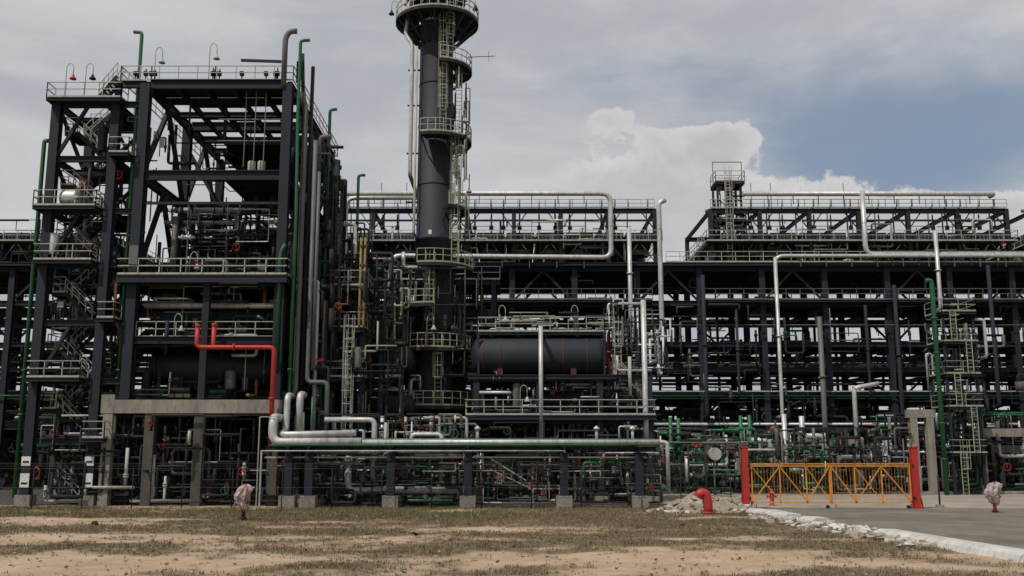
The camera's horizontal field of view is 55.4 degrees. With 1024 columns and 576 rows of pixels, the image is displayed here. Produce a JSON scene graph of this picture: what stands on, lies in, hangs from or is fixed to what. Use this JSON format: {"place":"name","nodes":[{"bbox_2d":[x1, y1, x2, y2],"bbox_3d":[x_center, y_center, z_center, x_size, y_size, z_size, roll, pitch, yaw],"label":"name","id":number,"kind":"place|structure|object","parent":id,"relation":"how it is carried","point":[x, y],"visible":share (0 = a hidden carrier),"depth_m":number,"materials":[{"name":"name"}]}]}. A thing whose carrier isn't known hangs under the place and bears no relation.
{"place":"outdoors","nodes":[
{"label":"outdoors","id":0,"kind":"place"},
{"bbox_2d":[3,418,39,478],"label":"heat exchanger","id":1,"kind":"object","parent":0,"point":[14,435],"visible":0.03,"depth_m":111.07,"materials":[{"name":"metal"}]},
{"bbox_2d":[0,484,666,504],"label":"plant floor","id":2,"kind":"structure","parent":0,"point":[6,497],"depth_m":67.36,"materials":[{"name":"grey concrete"}]},
{"bbox_2d":[11,445,36,484],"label":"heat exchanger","id":3,"kind":"object","parent":2,"relation":"on","point":[13,457],"visible":0.06,"depth_m":112.20,"materials":[{"name":"metal"}]},
{"bbox_2d":[14,394,303,505],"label":"concrete portal","id":4,"kind":"object","parent":2,"relation":"on","point":[111,404],"visible":0.52,"depth_m":65.10,"materials":[{"name":"grey concrete"}]},
{"bbox_2d":[115,30,143,394],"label":"green fire water pipe","id":5,"kind":"object","parent":4,"relation":"on","point":[117,390],"visible":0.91,"depth_m":68.48,"materials":[{"name":"metal"}]},
{"bbox_2d":[19,79,336,494],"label":"frame","id":6,"kind":"object","parent":4,"relation":"on","point":[145,178],"visible":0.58,"depth_m":68.28,"materials":[{"name":"black metal"}]},
{"bbox_2d":[154,47,165,77],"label":"gooseneck lamp","id":7,"kind":"object","parent":6,"relation":"on","point":[161,61],"visible":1,"depth_m":70.00,"materials":[{"name":"white metal"}]},
{"bbox_2d":[25,83,308,441],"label":"decks","id":8,"kind":"object","parent":6,"relation":"on","point":[249,190],"visible":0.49,"depth_m":71.34,"materials":[{"name":"grey metal"}]},
{"bbox_2d":[64,63,76,94],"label":"gooseneck lamp","id":9,"kind":"object","parent":8,"relation":"on","point":[72,77],"visible":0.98,"depth_m":69.59,"materials":[{"name":"grey metal"}]},
{"bbox_2d":[73,181,84,202],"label":"gooseneck lamp","id":10,"kind":"object","parent":8,"relation":"on","point":[77,198],"visible":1,"depth_m":67.28,"materials":[{"name":"white metal"}]},
{"bbox_2d":[84,63,95,94],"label":"gooseneck lamp","id":11,"kind":"object","parent":8,"relation":"on","point":[92,77],"visible":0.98,"depth_m":69.56,"materials":[{"name":"metal"}]},
{"bbox_2d":[48,126,317,402],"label":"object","id":12,"kind":"object","parent":8,"relation":"on","point":[181,366],"visible":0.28,"depth_m":68.22,"materials":[{"name":"grey metal"}]},
{"bbox_2d":[189,251,199,271],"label":"gooseneck lamp","id":13,"kind":"object","parent":8,"relation":"on","point":[196,267],"visible":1,"depth_m":66.64,"materials":[{"name":"white metal"}]},
{"bbox_2d":[173,313,184,335],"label":"gooseneck lamp","id":14,"kind":"object","parent":6,"relation":"on","point":[180,329],"visible":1,"depth_m":66.41,"materials":[{"name":"white metal"}]},
{"bbox_2d":[25,62,337,504],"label":"handrails","id":15,"kind":"object","parent":6,"relation":"on","point":[87,313],"visible":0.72,"depth_m":67.84,"materials":[{"name":"metal"}]},
{"bbox_2d":[46,59,323,496],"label":"piping","id":16,"kind":"object","parent":6,"relation":"on","point":[239,231],"visible":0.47,"depth_m":69.73,"materials":[{"name":"grey metal"}]},
{"bbox_2d":[208,43,219,78],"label":"gooseneck lamp","id":17,"kind":"object","parent":6,"relation":"on","point":[216,57],"visible":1,"depth_m":69.98,"materials":[{"name":"white metal"}]},
{"bbox_2d":[17,413,330,504],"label":"pump row","id":18,"kind":"object","parent":2,"relation":"on","point":[173,445],"visible":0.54,"depth_m":65.79,"materials":[{"name":"grey metal"}]},
{"bbox_2d":[17,376,64,446],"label":"green fire water pipe","id":19,"kind":"object","parent":18,"relation":"on","point":[58,391],"visible":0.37,"depth_m":71.42,"materials":[{"name":"metal"}]},
{"bbox_2d":[19,138,164,486],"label":"sign plates","id":20,"kind":"object","parent":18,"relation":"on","point":[132,259],"visible":0.86,"depth_m":64.64,"materials":[{"name":"white metal"}]},
{"bbox_2d":[275,28,375,503],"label":"vertical pipe bank","id":21,"kind":"structure","parent":2,"relation":"on","point":[308,347],"depth_m":68.90,"materials":[{"name":"grey metal"}]},
{"bbox_2d":[194,323,275,456],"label":"red fire water pipe","id":22,"kind":"object","parent":21,"relation":"attached to","point":[233,347],"visible":1,"depth_m":65.14,"materials":[{"name":"metal"}]},
{"bbox_2d":[317,108,336,437],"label":"green fire water pipe","id":23,"kind":"object","parent":21,"relation":"attached to","point":[325,250],"visible":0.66,"depth_m":70.02,"materials":[{"name":"metal"}]},
{"bbox_2d":[350,174,365,437],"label":"green fire water pipe","id":24,"kind":"object","parent":21,"relation":"attached to","point":[357,220],"visible":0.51,"depth_m":71.39,"materials":[{"name":"metal"}]},
{"bbox_2d":[318,252,500,504],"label":"process pipe module","id":25,"kind":"object","parent":2,"relation":"on","point":[388,416],"visible":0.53,"depth_m":69.84,"materials":[{"name":"grey metal"}]},
{"bbox_2d":[410,0,453,485],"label":"shell","id":26,"kind":"object","parent":2,"relation":"on","point":[434,186],"visible":0.6,"depth_m":77.09,"materials":[{"name":"black metal"}]},
{"bbox_2d":[388,0,478,416],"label":"platforms","id":27,"kind":"object","parent":26,"relation":"attached to","point":[466,23],"visible":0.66,"depth_m":77.67,"materials":[{"name":"grey metal"}]},
{"bbox_2d":[389,1,397,15],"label":"gooseneck lamp","id":28,"kind":"object","parent":27,"relation":"attached to","point":[391,13],"visible":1,"depth_m":80.19,"materials":[{"name":"metal"}]},
{"bbox_2d":[426,314,436,345],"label":"gooseneck lamp","id":29,"kind":"object","parent":27,"relation":"attached to","point":[433,327],"visible":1,"depth_m":73.58,"materials":[{"name":"white metal"}]},
{"bbox_2d":[459,107,467,126],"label":"gooseneck lamp","id":30,"kind":"object","parent":27,"relation":"attached to","point":[465,120],"visible":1,"depth_m":77.62,"materials":[{"name":"white metal"}]},
{"bbox_2d":[462,177,471,206],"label":"gooseneck lamp","id":31,"kind":"object","parent":27,"relation":"on","point":[468,191],"visible":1,"depth_m":77.19,"materials":[{"name":"white metal"}]},
{"bbox_2d":[395,0,494,403],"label":"overhead piping","id":32,"kind":"object","parent":26,"relation":"attached to","point":[409,389],"visible":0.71,"depth_m":75.86,"materials":[{"name":"grey metal"}]},
{"bbox_2d":[408,0,461,471],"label":"ladders","id":33,"kind":"object","parent":2,"relation":"on","point":[448,33],"visible":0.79,"depth_m":77.26,"materials":[{"name":"beige metal"}]},
{"bbox_2d":[468,382,648,500],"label":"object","id":34,"kind":"object","parent":2,"relation":"on","point":[516,386],"visible":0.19,"depth_m":73.34,"materials":[{"name":"grey metal"}]},
{"bbox_2d":[468,332,658,501],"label":"frame","id":35,"kind":"object","parent":2,"relation":"on","point":[601,496],"visible":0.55,"depth_m":70.87,"materials":[{"name":"black metal"}]},
{"bbox_2d":[465,332,655,419],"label":"decks","id":36,"kind":"object","parent":35,"relation":"on","point":[554,376],"visible":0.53,"depth_m":71.12,"materials":[{"name":"grey metal"}]},
{"bbox_2d":[498,305,507,331],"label":"gooseneck lamp","id":37,"kind":"object","parent":36,"relation":"on","point":[505,318],"visible":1,"depth_m":73.86,"materials":[{"name":"white metal"}]},
{"bbox_2d":[520,385,529,412],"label":"gooseneck lamp","id":38,"kind":"object","parent":36,"relation":"on","point":[527,400],"visible":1,"depth_m":70.61,"materials":[{"name":"white metal"}]},
{"bbox_2d":[471,335,610,373],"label":"horizontal drum","id":39,"kind":"object","parent":36,"relation":"on","point":[519,354],"visible":0.88,"depth_m":72.94,"materials":[{"name":"paint"}]},
{"bbox_2d":[464,316,656,414],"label":"handrails","id":40,"kind":"object","parent":36,"relation":"on","point":[637,394],"visible":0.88,"depth_m":71.29,"materials":[{"name":"metal"}]},
{"bbox_2d":[470,296,672,497],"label":"piping","id":41,"kind":"object","parent":36,"relation":"on","point":[555,431],"visible":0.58,"depth_m":72.11,"materials":[{"name":"silver metal"}]},
{"bbox_2d":[569,305,578,329],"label":"gooseneck lamp","id":42,"kind":"object","parent":36,"relation":"on","point":[571,319],"visible":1,"depth_m":73.84,"materials":[{"name":"white metal"}]},
{"bbox_2d":[0,474,1023,575],"bbox_3d":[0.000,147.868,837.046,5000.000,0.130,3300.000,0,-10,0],"label":"ground","id":43,"kind":"structure","parent":0,"point":[750,563],"depth_m":32.73,"materials":[{"name":"soil"}]},
{"bbox_2d":[12,139,48,497],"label":"green fire water pipe","id":44,"kind":"object","parent":43,"relation":"on","point":[21,414],"visible":0.89,"depth_m":66.89,"materials":[{"name":"metal"}]},
{"bbox_2d":[233,484,254,519],"bbox_3d":[-13.689,10.931,49.845,1.081,1.826,0.828,0,-10,0],"label":"wrapped fire monitor","id":45,"kind":"object","parent":43,"relation":"on","point":[242,496],"visible":1,"depth_m":49.70,"materials":[{"name":"metal"}]},
{"bbox_2d":[0,463,731,508],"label":"chain link fence","id":46,"kind":"object","parent":43,"relation":"on","point":[331,487],"visible":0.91,"depth_m":60.67,"materials":[{"name":"metal"}]},
{"bbox_2d":[255,391,670,507],"bbox_3d":[-3.051,10.444,63.814,26.158,7.540,4.219,0,-10,0],"label":"pipe run","id":47,"kind":"object","parent":43,"relation":"on","point":[392,449],"visible":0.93,"depth_m":62.32,"materials":[{"name":"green metal"}]},
{"bbox_2d":[287,39,309,414],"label":"green fire water pipe","id":48,"kind":"object","parent":47,"relation":"on","point":[290,369],"visible":0.79,"depth_m":67.64,"materials":[{"name":"metal"}]},
{"bbox_2d":[0,228,1023,489],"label":"pipe rack","id":49,"kind":"object","parent":43,"relation":"on","point":[824,404],"visible":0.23,"depth_m":98.72,"materials":[{"name":"black metal"}]},
{"bbox_2d":[0,219,160,261],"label":"air cooler bank","id":50,"kind":"structure","parent":49,"relation":"on","point":[16,247],"depth_m":99.91,"materials":[{"name":"grey metal"}]},
{"bbox_2d":[229,196,416,264],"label":"overhead vapour pipe","id":51,"kind":"object","parent":49,"relation":"attached to","point":[350,199],"visible":0.36,"depth_m":90.56,"materials":[{"name":"metal"}]},
{"bbox_2d":[321,191,613,299],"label":"overhead vapour pipe","id":52,"kind":"object","parent":49,"relation":"attached to","point":[556,257],"visible":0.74,"depth_m":99.00,"materials":[{"name":"metal"}]},
{"bbox_2d":[339,183,662,261],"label":"air cooler bank","id":53,"kind":"structure","parent":49,"relation":"on","point":[555,242],"depth_m":99.89,"materials":[{"name":"grey metal"}]},
{"bbox_2d":[647,198,666,336],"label":"overhead vapour pipe","id":54,"kind":"object","parent":49,"relation":"attached to","point":[660,202],"visible":0.89,"depth_m":97.82,"materials":[{"name":"metal"}]},
{"bbox_2d":[710,162,747,260],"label":"vent stack platform","id":55,"kind":"structure","parent":49,"relation":"on","point":[728,187],"depth_m":100.29,"materials":[{"name":"metal"}]},
{"bbox_2d":[683,183,1018,260],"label":"air cooler bank","id":56,"kind":"structure","parent":49,"relation":"on","point":[908,240],"depth_m":99.87,"materials":[{"name":"grey metal"}]},
{"bbox_2d":[773,254,1023,312],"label":"overhead vapour pipe","id":57,"kind":"object","parent":49,"relation":"attached to","point":[902,256],"visible":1,"depth_m":97.51,"materials":[{"name":"metal"}]},
{"bbox_2d":[859,190,1023,264],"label":"overhead vapour pipe","id":58,"kind":"object","parent":49,"relation":"attached to","point":[864,223],"visible":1,"depth_m":97.98,"materials":[{"name":"metal"}]},
{"bbox_2d":[742,191,995,203],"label":"overhead vapour pipe","id":59,"kind":"object","parent":58,"relation":"attached to","point":[989,194],"visible":1,"depth_m":99.27,"materials":[{"name":"metal"}]},
{"bbox_2d":[983,209,1023,260],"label":"air cooler bank","id":60,"kind":"structure","parent":49,"relation":"on","point":[1018,245],"depth_m":103.84,"materials":[{"name":"metal"}]},
{"bbox_2d":[3,509,1022,575],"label":"gravel","id":61,"kind":"structure","parent":43,"relation":"on","point":[294,573],"depth_m":32.32,"materials":[{"name":"beige gravel"}]},
{"bbox_2d":[645,491,761,513],"bbox_3d":[11.500,12.781,58.148,7.221,1.436,4.504,0,-10,0],"label":"rubble pile","id":62,"kind":"object","parent":43,"relation":"on","point":[689,503],"visible":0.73,"depth_m":57.12,"materials":[{"name":"white concrete"}]},
{"bbox_2d":[693,488,714,514],"bbox_3d":[10.987,12.247,55.932,1.247,1.503,0.760,0,-10,0],"label":"red pipe elbow","id":63,"kind":"object","parent":43,"relation":"on","point":[703,494],"visible":0.94,"depth_m":55.74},
{"bbox_2d":[746,513,938,548],"bbox_3d":[13.853,10.871,44.263,2.055,0.378,19.243,1,-10,-4],"label":"broken kerb rubble","id":64,"kind":"object","parent":43,"relation":"on","point":[856,534],"visible":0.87,"depth_m":40.03,"materials":[{"name":"white concrete"}]},
{"bbox_2d":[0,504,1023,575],"bbox_3d":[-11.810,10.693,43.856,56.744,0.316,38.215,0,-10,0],"label":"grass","id":65,"kind":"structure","parent":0,"point":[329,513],"depth_m":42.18,"materials":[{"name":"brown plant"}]},
{"bbox_2d":[0,0,1023,445],"label":"sky","id":66,"kind":"structure","parent":0,"point":[623,99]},
{"bbox_2d":[671,485,951,491],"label":"plant floor","id":67,"kind":"structure","parent":0,"point":[805,485],"depth_m":90.47,"materials":[{"name":"grey concrete"}]},
{"bbox_2d":[709,451,733,472],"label":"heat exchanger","id":68,"kind":"object","parent":67,"relation":"on","point":[724,467],"depth_m":109.86,"materials":[{"name":"metal"}]},
{"bbox_2d":[659,492,1023,507],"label":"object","id":69,"kind":"structure","parent":0,"point":[965,500],"depth_m":71.95,"materials":[{"name":"concrete"}]},
{"bbox_2d":[687,446,689,493],"bbox_3d":[11.400,12.125,62.853,0.400,3.900,0.400,0,-10,0],"label":"steel bollard post","id":70,"kind":"object","parent":69,"relation":"on","point":[688,468],"visible":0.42,"depth_m":62.90,"materials":[{"name":"metal"}]},
{"bbox_2d":[704,445,706,488],"bbox_3d":[12.400,12.040,62.361,0.400,3.900,0.400,0,-10,0],"label":"steel bollard post","id":71,"kind":"object","parent":69,"relation":"on","point":[705,466],"visible":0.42,"depth_m":62.41,"materials":[{"name":"metal"}]},
{"bbox_2d":[692,444,740,491],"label":"concrete pipe support","id":72,"kind":"object","parent":69,"relation":"on","point":[737,460],"visible":0.11,"depth_m":90.36,"materials":[{"name":"grey concrete"}]},
{"bbox_2d":[766,489,776,505],"bbox_3d":[17.200,13.850,64.555,0.660,1.080,0.500,0,-10,0],"label":"fire hydrant","id":73,"kind":"object","parent":69,"relation":"on","point":[772,498],"visible":0.82,"depth_m":64.47,"materials":[{"name":"red metal"}]},
{"bbox_2d":[622,381,1023,494],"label":"pipe manifold","id":74,"kind":"object","parent":69,"relation":"on","point":[783,449],"visible":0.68,"depth_m":85.84,"materials":[{"name":"green metal"}]},
{"bbox_2d":[804,438,871,491],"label":"concrete pipe support","id":75,"kind":"object","parent":69,"relation":"on","point":[850,441],"visible":0.27,"depth_m":90.38,"materials":[{"name":"grey concrete"}]},
{"bbox_2d":[905,409,943,494],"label":"concrete pipe support","id":76,"kind":"object","parent":69,"relation":"on","point":[927,415],"visible":0.79,"depth_m":83.77,"materials":[{"name":"grey concrete"}]},
{"bbox_2d":[925,278,949,494],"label":"green fire water pipe","id":77,"kind":"object","parent":69,"relation":"on","point":[939,387],"visible":1,"depth_m":83.25,"materials":[{"name":"metal"}]},
{"bbox_2d":[935,476,944,507],"bbox_3d":[27.000,12.891,61.706,0.400,2.000,0.400,0,-10,0],"label":"steel bollard post","id":78,"kind":"object","parent":69,"relation":"on","point":[939,506],"visible":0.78,"depth_m":61.63,"materials":[{"name":"metal"}]},
{"bbox_2d":[924,298,996,494],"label":"access ladder tower","id":79,"kind":"structure","parent":69,"relation":"on","point":[961,374],"depth_m":84.14,"materials":[{"name":"grey metal"}]},
{"bbox_2d":[956,445,1023,492],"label":"concrete pipe support","id":80,"kind":"object","parent":69,"relation":"on","point":[1009,448],"visible":0.28,"depth_m":88.46,"materials":[{"name":"grey concrete"}]},
{"bbox_2d":[972,429,1023,493],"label":"concrete pipe support","id":81,"kind":"object","parent":69,"relation":"on","point":[1004,432],"visible":0.62,"depth_m":84.75,"materials":[{"name":"grey concrete"}]},
{"bbox_2d":[762,508,1023,548],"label":"access road","id":82,"kind":"structure","parent":0,"point":[1003,527],"depth_m":49.21,"materials":[{"name":"concrete"}]},
{"bbox_2d":[739,446,752,505],"bbox_3d":[14.550,11.824,60.876,0.809,3.820,0.660,0,-10,0],"label":"gate post","id":83,"kind":"object","parent":82,"relation":"on","point":[745,495],"visible":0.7,"depth_m":60.74,"materials":[{"name":"metal"}]},
{"bbox_2d":[751,463,831,508],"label":"orange steel gate","id":84,"kind":"structure","parent":82,"relation":"on","point":[779,466],"depth_m":60.78,"materials":[{"name":"metal"}]},
{"bbox_2d":[830,463,911,508],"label":"orange steel gate","id":85,"kind":"structure","parent":82,"relation":"on","point":[880,469],"depth_m":60.78,"materials":[{"name":"metal"}]},
{"bbox_2d":[745,508,1023,561],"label":"road kerb","id":86,"kind":"structure","parent":82,"relation":"on","point":[987,549],"depth_m":36.41,"materials":[{"name":"white concrete"}]},
{"bbox_2d":[908,446,924,508],"bbox_3d":[25.150,11.824,60.876,0.809,3.820,0.660,0,-10,0],"label":"gate post","id":87,"kind":"object","parent":82,"relation":"on","point":[917,502],"visible":0.96,"depth_m":60.71,"materials":[{"name":"metal"}]},
{"bbox_2d":[984,482,1002,512],"bbox_3d":[27.832,12.074,56.303,1.018,1.771,0.779,0,-10,0],"label":"wrapped fire monitor","id":88,"kind":"object","parent":82,"relation":"on","point":[992,490],"visible":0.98,"depth_m":56.11,"materials":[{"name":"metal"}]}
]}

